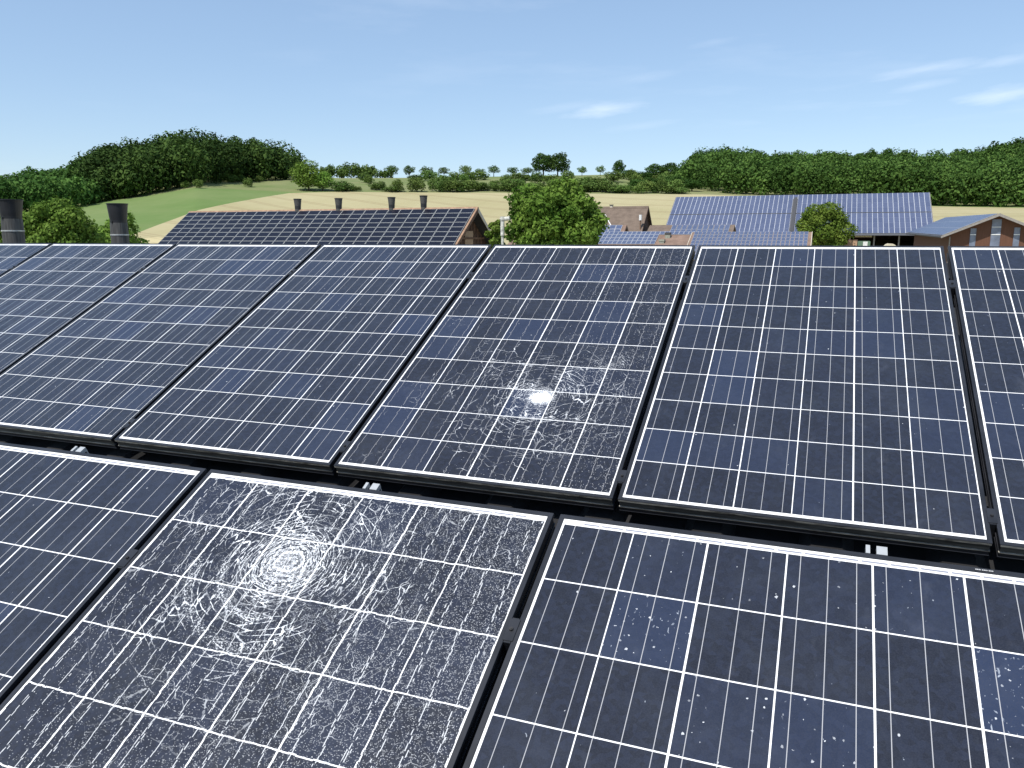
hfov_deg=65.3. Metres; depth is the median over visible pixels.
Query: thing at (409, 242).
solar panel
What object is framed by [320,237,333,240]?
solar panel
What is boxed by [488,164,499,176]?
orchard tree
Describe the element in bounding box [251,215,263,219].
solar panel
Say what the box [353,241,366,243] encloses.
solar panel
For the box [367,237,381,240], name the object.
solar panel
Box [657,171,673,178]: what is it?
shrub
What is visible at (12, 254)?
solar panel
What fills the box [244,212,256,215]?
solar panel
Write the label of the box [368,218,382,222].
solar panel
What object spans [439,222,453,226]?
solar panel
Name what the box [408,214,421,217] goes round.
solar panel
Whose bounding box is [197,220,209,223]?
solar panel
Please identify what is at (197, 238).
solar panel
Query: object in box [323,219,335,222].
solar panel
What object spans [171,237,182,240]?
solar panel
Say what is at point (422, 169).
orchard tree
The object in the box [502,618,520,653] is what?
panel clamp
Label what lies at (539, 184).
shrub
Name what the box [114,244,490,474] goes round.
solar panel
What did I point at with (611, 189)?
shrub
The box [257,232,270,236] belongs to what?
solar panel
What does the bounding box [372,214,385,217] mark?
solar panel
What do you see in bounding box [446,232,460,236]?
solar panel
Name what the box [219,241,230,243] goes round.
solar panel
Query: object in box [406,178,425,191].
shrub
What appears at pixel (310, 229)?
solar panel
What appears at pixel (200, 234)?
solar panel
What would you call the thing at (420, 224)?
solar panel
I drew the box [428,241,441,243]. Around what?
solar panel
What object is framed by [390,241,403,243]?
solar panel
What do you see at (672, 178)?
shrub
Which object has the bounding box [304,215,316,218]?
solar panel
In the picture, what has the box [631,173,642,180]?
shrub
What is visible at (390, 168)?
orchard tree
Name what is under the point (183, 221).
solar panel
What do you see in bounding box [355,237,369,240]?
solar panel
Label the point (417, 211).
solar panel
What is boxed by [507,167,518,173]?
orchard tree
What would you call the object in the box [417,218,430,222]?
solar panel
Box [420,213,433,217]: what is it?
solar panel
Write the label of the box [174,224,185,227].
solar panel
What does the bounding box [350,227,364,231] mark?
solar panel
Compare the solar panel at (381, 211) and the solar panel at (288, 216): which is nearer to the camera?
the solar panel at (381, 211)
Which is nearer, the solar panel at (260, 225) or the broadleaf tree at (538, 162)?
the solar panel at (260, 225)
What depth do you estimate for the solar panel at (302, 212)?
105.45 m
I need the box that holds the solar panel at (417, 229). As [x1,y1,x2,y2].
[411,227,425,231]
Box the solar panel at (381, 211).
[375,210,388,213]
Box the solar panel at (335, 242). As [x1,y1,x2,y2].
[329,241,342,243]
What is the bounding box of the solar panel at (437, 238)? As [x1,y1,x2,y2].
[430,237,444,240]
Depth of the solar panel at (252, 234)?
104.10 m
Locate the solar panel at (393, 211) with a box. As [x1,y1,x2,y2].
[387,209,400,213]
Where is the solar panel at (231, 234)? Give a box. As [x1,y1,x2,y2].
[225,232,238,236]
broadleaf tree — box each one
[0,217,2,242]
[22,195,108,243]
[94,210,149,242]
[288,159,326,190]
[308,171,335,190]
[484,219,505,248]
[500,175,609,244]
[530,152,551,174]
[545,151,571,174]
[612,160,625,172]
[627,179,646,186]
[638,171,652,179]
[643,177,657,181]
[644,163,663,176]
[659,162,679,173]
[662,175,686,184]
[673,166,693,176]
[682,179,703,190]
[795,201,859,245]
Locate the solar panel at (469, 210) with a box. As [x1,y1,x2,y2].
[460,208,474,212]
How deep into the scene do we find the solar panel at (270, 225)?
104.75 m
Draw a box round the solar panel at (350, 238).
[343,237,357,240]
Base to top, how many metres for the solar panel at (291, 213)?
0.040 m
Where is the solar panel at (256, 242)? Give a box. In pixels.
[250,241,262,243]
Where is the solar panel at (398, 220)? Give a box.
[392,218,406,222]
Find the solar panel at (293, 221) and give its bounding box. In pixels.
[289,219,302,223]
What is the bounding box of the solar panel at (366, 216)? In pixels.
[360,214,373,218]
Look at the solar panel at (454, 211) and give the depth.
97.65 m
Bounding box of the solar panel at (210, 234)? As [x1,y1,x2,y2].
[204,232,217,236]
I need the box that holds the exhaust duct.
[500,216,510,244]
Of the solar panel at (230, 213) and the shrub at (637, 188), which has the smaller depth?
the solar panel at (230, 213)
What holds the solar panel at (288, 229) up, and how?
on the vented barn at (475, 228)
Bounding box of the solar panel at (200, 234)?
[194,232,207,236]
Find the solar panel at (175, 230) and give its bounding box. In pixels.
[169,228,181,232]
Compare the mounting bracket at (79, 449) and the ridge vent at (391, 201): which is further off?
the ridge vent at (391, 201)
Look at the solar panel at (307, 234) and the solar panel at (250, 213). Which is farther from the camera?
the solar panel at (250, 213)
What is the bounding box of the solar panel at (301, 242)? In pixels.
[295,241,307,243]
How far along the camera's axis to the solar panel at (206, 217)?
110.26 m
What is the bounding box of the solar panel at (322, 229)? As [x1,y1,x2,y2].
[316,228,328,231]
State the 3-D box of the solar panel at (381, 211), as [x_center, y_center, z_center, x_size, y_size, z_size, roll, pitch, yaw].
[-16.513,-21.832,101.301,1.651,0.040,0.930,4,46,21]
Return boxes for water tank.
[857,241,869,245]
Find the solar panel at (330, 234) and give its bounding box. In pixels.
[323,232,337,236]
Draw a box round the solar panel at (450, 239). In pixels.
[443,237,457,240]
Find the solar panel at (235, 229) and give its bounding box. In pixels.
[229,228,241,231]
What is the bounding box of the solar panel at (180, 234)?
[175,233,186,236]
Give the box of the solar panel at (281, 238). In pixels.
[275,237,287,240]
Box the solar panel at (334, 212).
[329,210,342,214]
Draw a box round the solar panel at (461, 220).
[455,218,468,221]
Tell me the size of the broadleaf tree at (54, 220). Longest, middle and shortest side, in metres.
11.154 x 5.675 x 5.383 m
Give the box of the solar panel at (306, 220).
[301,219,313,222]
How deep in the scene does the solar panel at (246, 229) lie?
105.36 m
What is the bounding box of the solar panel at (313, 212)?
[307,211,319,214]
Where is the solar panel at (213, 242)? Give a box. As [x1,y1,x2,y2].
[208,241,219,243]
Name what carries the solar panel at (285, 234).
on the vented barn at (475, 228)
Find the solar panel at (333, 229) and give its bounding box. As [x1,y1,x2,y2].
[327,228,340,231]
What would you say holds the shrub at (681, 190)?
on the grass bank
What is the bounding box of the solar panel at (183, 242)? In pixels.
[178,241,189,243]
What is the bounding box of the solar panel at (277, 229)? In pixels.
[272,228,284,231]
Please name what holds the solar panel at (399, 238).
on the vented barn at (475, 228)
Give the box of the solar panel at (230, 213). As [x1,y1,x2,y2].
[224,212,236,215]
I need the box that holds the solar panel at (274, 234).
[267,232,281,236]
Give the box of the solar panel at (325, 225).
[319,223,332,227]
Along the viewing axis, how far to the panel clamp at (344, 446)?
2.85 m
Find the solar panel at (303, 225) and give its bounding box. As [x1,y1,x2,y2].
[297,223,310,227]
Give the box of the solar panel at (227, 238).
[221,237,233,240]
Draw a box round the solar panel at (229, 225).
[223,224,235,227]
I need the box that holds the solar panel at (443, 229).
[436,227,450,231]
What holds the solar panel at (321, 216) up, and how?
on the vented barn at (475, 228)
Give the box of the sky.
[0,0,1023,177]
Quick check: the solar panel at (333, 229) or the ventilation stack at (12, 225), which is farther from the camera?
the solar panel at (333, 229)
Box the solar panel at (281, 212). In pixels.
[275,211,287,214]
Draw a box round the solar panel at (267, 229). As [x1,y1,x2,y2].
[261,228,273,231]
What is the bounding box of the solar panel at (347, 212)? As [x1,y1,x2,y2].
[340,210,353,214]
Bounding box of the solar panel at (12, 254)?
[0,243,51,275]
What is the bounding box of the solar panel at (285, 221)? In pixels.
[278,219,291,223]
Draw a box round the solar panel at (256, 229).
[250,228,262,231]
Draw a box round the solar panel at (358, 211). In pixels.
[352,210,365,213]
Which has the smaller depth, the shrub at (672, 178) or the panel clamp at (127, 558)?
the panel clamp at (127, 558)
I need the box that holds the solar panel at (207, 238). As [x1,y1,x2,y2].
[201,237,213,240]
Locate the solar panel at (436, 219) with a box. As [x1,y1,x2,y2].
[429,218,443,221]
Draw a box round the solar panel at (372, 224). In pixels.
[366,223,378,226]
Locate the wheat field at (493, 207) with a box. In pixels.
[131,192,1023,245]
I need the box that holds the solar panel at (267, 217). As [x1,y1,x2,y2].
[261,215,274,219]
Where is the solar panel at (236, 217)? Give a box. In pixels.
[230,216,242,219]
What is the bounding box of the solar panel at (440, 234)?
[433,232,447,236]
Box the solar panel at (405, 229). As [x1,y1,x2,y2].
[398,227,412,231]
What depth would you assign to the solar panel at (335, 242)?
98.17 m
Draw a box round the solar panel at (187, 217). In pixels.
[182,216,193,219]
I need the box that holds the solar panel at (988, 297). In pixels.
[946,246,1023,559]
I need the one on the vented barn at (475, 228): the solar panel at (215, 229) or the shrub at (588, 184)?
the solar panel at (215, 229)
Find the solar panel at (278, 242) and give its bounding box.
[272,241,284,243]
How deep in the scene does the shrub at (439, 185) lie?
295.21 m
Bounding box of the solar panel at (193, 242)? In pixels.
[188,241,199,243]
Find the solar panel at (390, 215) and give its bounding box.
[384,214,397,217]
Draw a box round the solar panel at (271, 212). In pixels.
[265,211,277,214]
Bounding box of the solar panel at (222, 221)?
[217,220,228,223]
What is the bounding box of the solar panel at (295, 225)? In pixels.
[286,223,299,227]
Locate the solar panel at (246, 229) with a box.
[240,228,252,231]
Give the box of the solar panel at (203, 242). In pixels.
[198,241,209,243]
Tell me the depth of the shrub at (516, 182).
299.29 m
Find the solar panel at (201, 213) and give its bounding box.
[195,212,206,215]
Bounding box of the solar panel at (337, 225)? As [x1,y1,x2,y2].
[330,223,344,227]
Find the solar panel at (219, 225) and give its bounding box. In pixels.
[213,224,225,227]
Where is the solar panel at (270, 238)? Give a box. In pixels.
[264,237,276,240]
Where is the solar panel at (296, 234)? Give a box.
[289,232,303,236]
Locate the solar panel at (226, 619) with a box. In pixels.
[0,469,554,767]
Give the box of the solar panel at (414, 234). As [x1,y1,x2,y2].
[407,232,421,236]
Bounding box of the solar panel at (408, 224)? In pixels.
[401,223,415,226]
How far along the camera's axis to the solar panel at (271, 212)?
107.33 m
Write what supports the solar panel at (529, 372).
on the panel rack
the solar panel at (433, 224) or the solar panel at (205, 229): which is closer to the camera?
the solar panel at (433, 224)
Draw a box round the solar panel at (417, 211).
[410,209,424,213]
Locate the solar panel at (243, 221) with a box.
[237,220,249,223]
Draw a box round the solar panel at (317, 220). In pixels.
[312,219,324,222]
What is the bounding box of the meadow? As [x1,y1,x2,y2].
[22,187,1023,240]
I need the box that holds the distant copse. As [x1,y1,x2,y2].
[320,161,393,177]
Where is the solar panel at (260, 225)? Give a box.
[254,224,266,227]
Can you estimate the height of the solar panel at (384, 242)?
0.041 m
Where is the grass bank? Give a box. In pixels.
[27,173,1023,209]
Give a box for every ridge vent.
[293,199,301,211]
[334,198,342,210]
[387,197,395,209]
[419,195,427,209]
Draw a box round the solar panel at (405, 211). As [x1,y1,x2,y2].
[398,209,412,213]
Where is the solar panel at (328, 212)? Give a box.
[318,210,331,214]
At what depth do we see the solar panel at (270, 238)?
102.24 m
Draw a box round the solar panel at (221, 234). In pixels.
[215,232,227,236]
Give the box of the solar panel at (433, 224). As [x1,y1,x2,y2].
[426,222,440,226]
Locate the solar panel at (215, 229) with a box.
[209,228,221,231]
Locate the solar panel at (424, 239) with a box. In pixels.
[417,237,431,240]
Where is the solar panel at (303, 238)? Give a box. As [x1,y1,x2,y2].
[297,237,310,240]
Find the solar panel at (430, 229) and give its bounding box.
[423,227,437,231]
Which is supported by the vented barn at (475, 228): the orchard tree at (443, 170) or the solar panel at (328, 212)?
the solar panel at (328, 212)
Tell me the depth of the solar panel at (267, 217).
106.65 m
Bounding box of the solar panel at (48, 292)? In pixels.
[0,243,175,373]
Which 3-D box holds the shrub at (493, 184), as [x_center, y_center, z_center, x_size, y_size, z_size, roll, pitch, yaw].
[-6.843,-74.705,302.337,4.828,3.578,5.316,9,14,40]
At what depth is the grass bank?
298.64 m
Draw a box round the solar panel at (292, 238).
[286,237,299,240]
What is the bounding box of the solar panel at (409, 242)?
[403,241,415,243]
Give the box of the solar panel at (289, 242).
[284,241,295,243]
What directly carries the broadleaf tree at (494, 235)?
on the farmyard
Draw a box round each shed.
[647,225,735,231]
[687,232,811,252]
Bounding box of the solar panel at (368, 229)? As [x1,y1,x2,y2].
[362,227,375,231]
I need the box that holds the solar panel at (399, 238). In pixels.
[392,237,406,240]
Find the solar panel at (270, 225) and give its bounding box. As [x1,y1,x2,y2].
[264,224,276,227]
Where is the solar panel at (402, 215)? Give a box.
[396,214,408,217]
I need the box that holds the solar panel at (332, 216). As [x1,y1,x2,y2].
[326,215,338,218]
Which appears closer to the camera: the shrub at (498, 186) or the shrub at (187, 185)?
the shrub at (187, 185)
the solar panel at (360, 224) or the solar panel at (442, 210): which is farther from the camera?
the solar panel at (360, 224)
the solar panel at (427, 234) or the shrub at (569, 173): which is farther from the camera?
the shrub at (569, 173)
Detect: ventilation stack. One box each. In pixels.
[0,199,25,242]
[105,203,129,242]
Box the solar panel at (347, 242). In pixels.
[341,241,354,243]
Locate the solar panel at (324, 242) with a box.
[318,241,330,245]
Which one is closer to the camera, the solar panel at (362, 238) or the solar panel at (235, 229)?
the solar panel at (362, 238)
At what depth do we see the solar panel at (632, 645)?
1.46 m
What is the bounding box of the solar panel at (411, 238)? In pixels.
[405,237,418,240]
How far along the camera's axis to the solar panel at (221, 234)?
105.90 m
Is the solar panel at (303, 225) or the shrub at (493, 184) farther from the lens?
the shrub at (493, 184)
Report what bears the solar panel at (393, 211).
on the vented barn at (475, 228)
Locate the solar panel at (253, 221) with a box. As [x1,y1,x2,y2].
[247,220,259,223]
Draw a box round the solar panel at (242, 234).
[235,232,248,236]
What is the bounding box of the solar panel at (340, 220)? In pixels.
[334,219,347,222]
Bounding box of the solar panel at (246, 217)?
[240,216,252,219]
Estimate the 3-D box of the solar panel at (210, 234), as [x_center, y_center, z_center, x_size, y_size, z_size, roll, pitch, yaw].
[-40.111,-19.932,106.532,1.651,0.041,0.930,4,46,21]
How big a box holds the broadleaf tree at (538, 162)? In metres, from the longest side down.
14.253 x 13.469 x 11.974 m
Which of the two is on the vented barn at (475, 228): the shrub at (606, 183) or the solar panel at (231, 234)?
the solar panel at (231, 234)
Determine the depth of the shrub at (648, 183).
294.64 m
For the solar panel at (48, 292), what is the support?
on the panel rack
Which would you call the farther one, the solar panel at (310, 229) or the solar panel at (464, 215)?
the solar panel at (310, 229)
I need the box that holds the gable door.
[465,231,472,244]
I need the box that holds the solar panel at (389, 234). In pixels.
[383,232,396,236]
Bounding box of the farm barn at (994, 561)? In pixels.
[0,261,1023,572]
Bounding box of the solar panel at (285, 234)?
[278,232,291,236]
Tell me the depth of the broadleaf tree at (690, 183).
304.25 m
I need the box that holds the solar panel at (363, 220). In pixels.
[357,219,370,222]
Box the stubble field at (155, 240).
[141,237,163,243]
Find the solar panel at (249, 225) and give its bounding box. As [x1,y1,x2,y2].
[243,224,255,227]
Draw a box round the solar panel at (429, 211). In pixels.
[422,209,436,213]
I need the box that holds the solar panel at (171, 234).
[165,233,176,236]
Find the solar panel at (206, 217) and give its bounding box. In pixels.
[201,216,212,219]
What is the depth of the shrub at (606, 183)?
297.13 m
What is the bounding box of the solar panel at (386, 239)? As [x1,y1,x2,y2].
[380,237,393,240]
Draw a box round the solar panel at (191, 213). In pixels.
[186,212,197,215]
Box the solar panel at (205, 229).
[199,228,211,231]
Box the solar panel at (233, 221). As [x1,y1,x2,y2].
[227,220,238,223]
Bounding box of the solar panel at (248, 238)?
[242,237,255,240]
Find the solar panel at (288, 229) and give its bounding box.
[282,228,295,231]
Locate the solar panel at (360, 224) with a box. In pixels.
[353,223,367,227]
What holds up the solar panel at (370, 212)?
on the vented barn at (475, 228)
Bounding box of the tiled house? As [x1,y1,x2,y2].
[598,205,651,231]
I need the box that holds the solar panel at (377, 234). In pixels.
[370,232,384,236]
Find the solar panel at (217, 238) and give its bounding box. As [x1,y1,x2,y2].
[211,237,223,240]
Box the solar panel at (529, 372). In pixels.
[334,245,694,509]
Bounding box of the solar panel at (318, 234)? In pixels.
[312,232,325,236]
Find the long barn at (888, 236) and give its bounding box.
[666,193,933,245]
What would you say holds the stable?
on the farmyard
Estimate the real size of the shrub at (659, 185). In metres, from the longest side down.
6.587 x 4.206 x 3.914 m
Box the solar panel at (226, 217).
[220,216,232,219]
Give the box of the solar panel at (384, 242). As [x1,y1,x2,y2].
[378,241,390,243]
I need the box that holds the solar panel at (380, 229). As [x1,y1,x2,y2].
[374,227,388,231]
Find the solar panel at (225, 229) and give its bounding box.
[219,228,231,231]
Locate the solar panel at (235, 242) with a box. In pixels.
[229,241,240,243]
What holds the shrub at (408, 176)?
on the grass bank
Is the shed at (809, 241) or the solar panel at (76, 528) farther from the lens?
the shed at (809, 241)
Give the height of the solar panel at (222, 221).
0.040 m
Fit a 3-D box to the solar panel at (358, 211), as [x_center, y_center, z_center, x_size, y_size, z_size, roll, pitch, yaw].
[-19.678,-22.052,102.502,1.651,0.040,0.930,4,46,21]
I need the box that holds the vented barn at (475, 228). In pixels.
[188,207,489,244]
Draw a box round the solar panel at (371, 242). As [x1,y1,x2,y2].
[365,241,378,243]
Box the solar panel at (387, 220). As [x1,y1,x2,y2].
[380,218,394,222]
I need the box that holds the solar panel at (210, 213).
[205,212,216,215]
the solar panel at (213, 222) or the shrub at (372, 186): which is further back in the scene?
the shrub at (372, 186)
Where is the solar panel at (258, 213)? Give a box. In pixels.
[254,211,267,215]
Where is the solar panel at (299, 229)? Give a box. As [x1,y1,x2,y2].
[293,228,306,231]
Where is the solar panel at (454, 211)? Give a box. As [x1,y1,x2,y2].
[447,209,461,212]
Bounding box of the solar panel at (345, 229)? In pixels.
[338,228,351,231]
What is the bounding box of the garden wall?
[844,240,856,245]
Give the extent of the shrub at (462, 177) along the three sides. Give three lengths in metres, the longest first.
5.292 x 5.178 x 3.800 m
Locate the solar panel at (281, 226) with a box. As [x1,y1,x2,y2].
[275,224,287,227]
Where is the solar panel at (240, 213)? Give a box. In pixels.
[234,212,246,215]
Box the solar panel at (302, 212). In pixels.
[297,211,309,214]
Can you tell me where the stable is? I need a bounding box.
[507,232,690,244]
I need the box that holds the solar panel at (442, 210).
[435,209,448,212]
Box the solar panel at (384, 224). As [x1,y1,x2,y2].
[377,223,390,226]
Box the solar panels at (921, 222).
[667,192,994,258]
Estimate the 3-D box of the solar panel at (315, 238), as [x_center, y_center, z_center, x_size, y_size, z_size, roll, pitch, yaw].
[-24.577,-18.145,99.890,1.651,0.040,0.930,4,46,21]
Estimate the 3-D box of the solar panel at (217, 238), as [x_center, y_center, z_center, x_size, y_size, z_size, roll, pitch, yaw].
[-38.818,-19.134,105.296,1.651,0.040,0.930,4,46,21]
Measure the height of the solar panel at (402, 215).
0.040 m
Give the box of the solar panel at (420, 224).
[414,222,427,226]
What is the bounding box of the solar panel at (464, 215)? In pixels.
[457,213,471,217]
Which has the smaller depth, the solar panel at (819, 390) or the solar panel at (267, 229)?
the solar panel at (819, 390)
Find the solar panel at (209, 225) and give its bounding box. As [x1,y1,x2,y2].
[203,224,215,227]
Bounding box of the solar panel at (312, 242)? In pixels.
[306,241,318,243]
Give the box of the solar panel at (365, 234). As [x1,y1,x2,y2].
[358,232,372,236]
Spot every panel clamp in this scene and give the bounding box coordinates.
[117,549,137,570]
[123,419,135,429]
[339,441,350,454]
[466,272,473,281]
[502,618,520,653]
[617,470,626,493]
[683,276,688,291]
[948,280,955,299]
[986,508,997,537]
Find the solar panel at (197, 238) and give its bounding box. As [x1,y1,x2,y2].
[191,237,202,240]
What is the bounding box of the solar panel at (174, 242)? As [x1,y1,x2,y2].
[168,241,179,244]
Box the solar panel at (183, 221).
[178,220,189,223]
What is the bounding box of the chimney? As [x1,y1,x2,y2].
[665,232,670,237]
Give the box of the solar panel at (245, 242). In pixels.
[240,241,251,243]
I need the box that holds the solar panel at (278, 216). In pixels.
[272,215,284,218]
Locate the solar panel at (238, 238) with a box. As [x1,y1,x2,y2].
[232,237,244,240]
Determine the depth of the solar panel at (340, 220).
101.80 m
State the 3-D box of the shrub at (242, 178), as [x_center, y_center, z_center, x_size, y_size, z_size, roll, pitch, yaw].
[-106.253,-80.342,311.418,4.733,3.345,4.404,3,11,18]
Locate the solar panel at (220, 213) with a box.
[214,212,226,215]
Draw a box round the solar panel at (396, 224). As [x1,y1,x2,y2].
[389,223,402,226]
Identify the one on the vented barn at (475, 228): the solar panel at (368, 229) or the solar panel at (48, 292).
the solar panel at (368, 229)
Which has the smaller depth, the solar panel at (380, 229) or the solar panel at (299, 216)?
the solar panel at (380, 229)
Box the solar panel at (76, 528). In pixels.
[0,442,206,704]
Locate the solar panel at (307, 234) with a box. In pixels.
[300,232,314,236]
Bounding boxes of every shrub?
[180,181,191,187]
[192,179,202,187]
[223,174,239,181]
[235,175,246,181]
[242,178,252,186]
[254,176,263,181]
[326,181,353,190]
[350,186,361,190]
[357,171,370,180]
[363,174,374,183]
[368,183,383,189]
[373,181,385,189]
[381,186,405,191]
[389,179,403,191]
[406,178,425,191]
[407,174,422,178]
[408,177,422,182]
[419,170,439,179]
[427,178,435,190]
[433,175,456,183]
[433,179,445,191]
[442,179,463,191]
[447,171,463,179]
[452,181,471,191]
[459,174,468,180]
[462,179,479,191]
[464,171,475,180]
[469,171,489,179]
[472,182,490,190]
[488,182,497,190]
[491,184,507,190]
[499,174,510,181]
[499,178,510,189]
[499,184,518,190]
[506,178,525,190]
[508,172,528,179]
[523,182,545,189]
[529,171,542,182]
[542,174,560,183]
[559,170,575,178]
[575,176,595,183]
[578,181,597,191]
[585,176,603,182]
[594,180,618,191]
[604,170,625,180]
[606,185,623,192]
[612,184,630,192]
[625,169,638,180]
[630,185,645,193]
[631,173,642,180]
[637,180,654,191]
[648,181,657,192]
[650,186,658,192]
[655,177,666,192]
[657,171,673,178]
[659,173,672,178]
[660,185,683,192]
[666,178,685,193]
[675,187,690,193]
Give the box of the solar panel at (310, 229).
[304,228,317,231]
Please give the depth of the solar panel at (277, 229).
103.54 m
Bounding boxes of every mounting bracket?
[71,446,88,452]
[362,482,381,490]
[865,545,887,555]
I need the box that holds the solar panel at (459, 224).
[452,222,466,226]
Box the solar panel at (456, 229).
[449,227,463,231]
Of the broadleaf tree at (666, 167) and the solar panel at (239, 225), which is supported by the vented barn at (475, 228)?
the solar panel at (239, 225)
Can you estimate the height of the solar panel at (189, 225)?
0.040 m
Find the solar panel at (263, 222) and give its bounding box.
[257,219,270,223]
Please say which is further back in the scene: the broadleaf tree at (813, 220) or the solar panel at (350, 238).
the broadleaf tree at (813, 220)
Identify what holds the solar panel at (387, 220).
on the vented barn at (475, 228)
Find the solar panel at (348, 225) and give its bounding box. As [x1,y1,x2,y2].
[342,223,355,227]
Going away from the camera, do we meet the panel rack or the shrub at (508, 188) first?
the panel rack
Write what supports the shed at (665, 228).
on the farmyard
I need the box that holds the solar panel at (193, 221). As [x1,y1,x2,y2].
[187,220,199,223]
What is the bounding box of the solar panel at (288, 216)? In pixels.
[283,215,295,218]
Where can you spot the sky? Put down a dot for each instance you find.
(450, 84)
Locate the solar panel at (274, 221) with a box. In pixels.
[268,219,281,223]
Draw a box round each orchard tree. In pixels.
[383,165,397,177]
[403,165,415,175]
[419,165,432,172]
[438,167,449,173]
[459,165,471,172]
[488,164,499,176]
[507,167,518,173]
[520,167,534,173]
[577,166,586,172]
[595,165,604,175]
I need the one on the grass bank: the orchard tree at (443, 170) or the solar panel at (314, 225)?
the orchard tree at (443, 170)
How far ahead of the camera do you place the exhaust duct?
80.40 m
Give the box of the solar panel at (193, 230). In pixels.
[189,228,201,232]
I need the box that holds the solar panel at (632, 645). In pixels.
[463,514,1023,767]
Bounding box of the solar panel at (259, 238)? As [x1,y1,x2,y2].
[253,237,265,240]
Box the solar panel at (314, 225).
[308,223,321,227]
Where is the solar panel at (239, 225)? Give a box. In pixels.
[233,224,245,227]
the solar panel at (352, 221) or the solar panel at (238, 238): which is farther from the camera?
the solar panel at (238, 238)
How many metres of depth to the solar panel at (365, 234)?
98.07 m
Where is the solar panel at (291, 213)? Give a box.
[286,211,298,214]
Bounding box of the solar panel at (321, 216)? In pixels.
[315,215,327,218]
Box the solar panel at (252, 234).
[246,232,259,236]
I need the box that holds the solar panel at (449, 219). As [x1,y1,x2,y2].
[442,218,455,221]
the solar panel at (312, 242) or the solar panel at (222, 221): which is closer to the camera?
the solar panel at (312, 242)
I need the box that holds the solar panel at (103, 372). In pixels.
[0,244,320,447]
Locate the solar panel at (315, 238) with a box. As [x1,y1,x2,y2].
[309,237,321,240]
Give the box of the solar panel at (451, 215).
[444,213,458,217]
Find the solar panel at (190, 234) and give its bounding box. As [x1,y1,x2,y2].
[184,232,197,236]
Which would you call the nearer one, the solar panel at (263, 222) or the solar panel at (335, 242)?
the solar panel at (335, 242)
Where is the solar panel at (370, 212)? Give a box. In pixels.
[363,210,376,213]
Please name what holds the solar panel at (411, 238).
on the vented barn at (475, 228)
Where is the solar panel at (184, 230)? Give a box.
[179,228,191,232]
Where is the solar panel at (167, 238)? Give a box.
[161,237,173,240]
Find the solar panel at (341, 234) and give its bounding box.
[335,232,348,236]
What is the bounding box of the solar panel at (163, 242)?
[158,241,169,243]
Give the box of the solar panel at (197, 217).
[191,216,203,219]
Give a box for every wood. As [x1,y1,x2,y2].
[0,158,104,211]
[68,126,306,200]
[674,143,1023,206]
[986,137,1023,152]
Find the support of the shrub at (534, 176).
on the grass bank
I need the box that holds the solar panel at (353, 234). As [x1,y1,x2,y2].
[347,232,360,236]
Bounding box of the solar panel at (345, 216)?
[337,214,350,218]
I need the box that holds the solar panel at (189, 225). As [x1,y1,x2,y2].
[183,224,195,227]
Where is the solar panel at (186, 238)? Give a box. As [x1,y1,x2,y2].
[181,237,192,240]
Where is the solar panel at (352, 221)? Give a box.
[345,219,358,222]
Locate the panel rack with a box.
[626,292,988,507]
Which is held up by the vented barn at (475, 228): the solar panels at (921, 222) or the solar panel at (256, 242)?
the solar panel at (256, 242)
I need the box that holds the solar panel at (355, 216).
[348,214,362,218]
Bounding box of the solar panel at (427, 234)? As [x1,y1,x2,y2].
[420,232,434,236]
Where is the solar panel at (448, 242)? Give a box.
[441,241,454,243]
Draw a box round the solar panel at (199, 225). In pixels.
[193,224,205,227]
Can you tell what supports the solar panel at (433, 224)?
on the vented barn at (475, 228)
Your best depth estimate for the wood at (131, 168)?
282.32 m
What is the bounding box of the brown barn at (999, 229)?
[906,213,1023,262]
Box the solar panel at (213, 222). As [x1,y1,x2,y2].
[207,220,218,223]
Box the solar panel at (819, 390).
[618,245,992,555]
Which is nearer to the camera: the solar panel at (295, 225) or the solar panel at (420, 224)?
the solar panel at (420, 224)
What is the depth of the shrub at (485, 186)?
301.43 m
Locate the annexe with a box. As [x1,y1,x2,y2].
[608,225,628,231]
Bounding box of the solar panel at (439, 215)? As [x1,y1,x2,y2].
[432,213,446,217]
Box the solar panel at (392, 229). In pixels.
[386,227,400,231]
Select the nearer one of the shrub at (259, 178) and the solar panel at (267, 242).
the solar panel at (267, 242)
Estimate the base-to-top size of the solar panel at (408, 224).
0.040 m
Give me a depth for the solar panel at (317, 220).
103.03 m
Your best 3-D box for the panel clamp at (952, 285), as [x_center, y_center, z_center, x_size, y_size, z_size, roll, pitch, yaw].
[1.687,-0.364,3.068,0.022,0.059,0.060,4,38,21]
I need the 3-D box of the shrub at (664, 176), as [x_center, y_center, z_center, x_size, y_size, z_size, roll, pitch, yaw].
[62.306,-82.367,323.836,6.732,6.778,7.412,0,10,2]
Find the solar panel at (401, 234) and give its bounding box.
[395,232,409,236]
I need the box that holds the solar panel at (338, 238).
[332,237,345,240]
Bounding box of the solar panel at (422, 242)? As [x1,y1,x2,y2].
[415,241,428,243]
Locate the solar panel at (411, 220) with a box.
[404,218,418,222]
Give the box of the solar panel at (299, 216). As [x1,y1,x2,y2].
[293,215,305,218]
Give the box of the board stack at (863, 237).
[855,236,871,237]
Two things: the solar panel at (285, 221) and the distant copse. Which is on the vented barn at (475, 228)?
the solar panel at (285, 221)
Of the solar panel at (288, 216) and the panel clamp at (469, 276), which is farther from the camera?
the solar panel at (288, 216)
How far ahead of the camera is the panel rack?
2.60 m
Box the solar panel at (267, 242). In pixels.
[261,241,273,243]
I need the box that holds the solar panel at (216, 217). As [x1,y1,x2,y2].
[211,216,222,219]

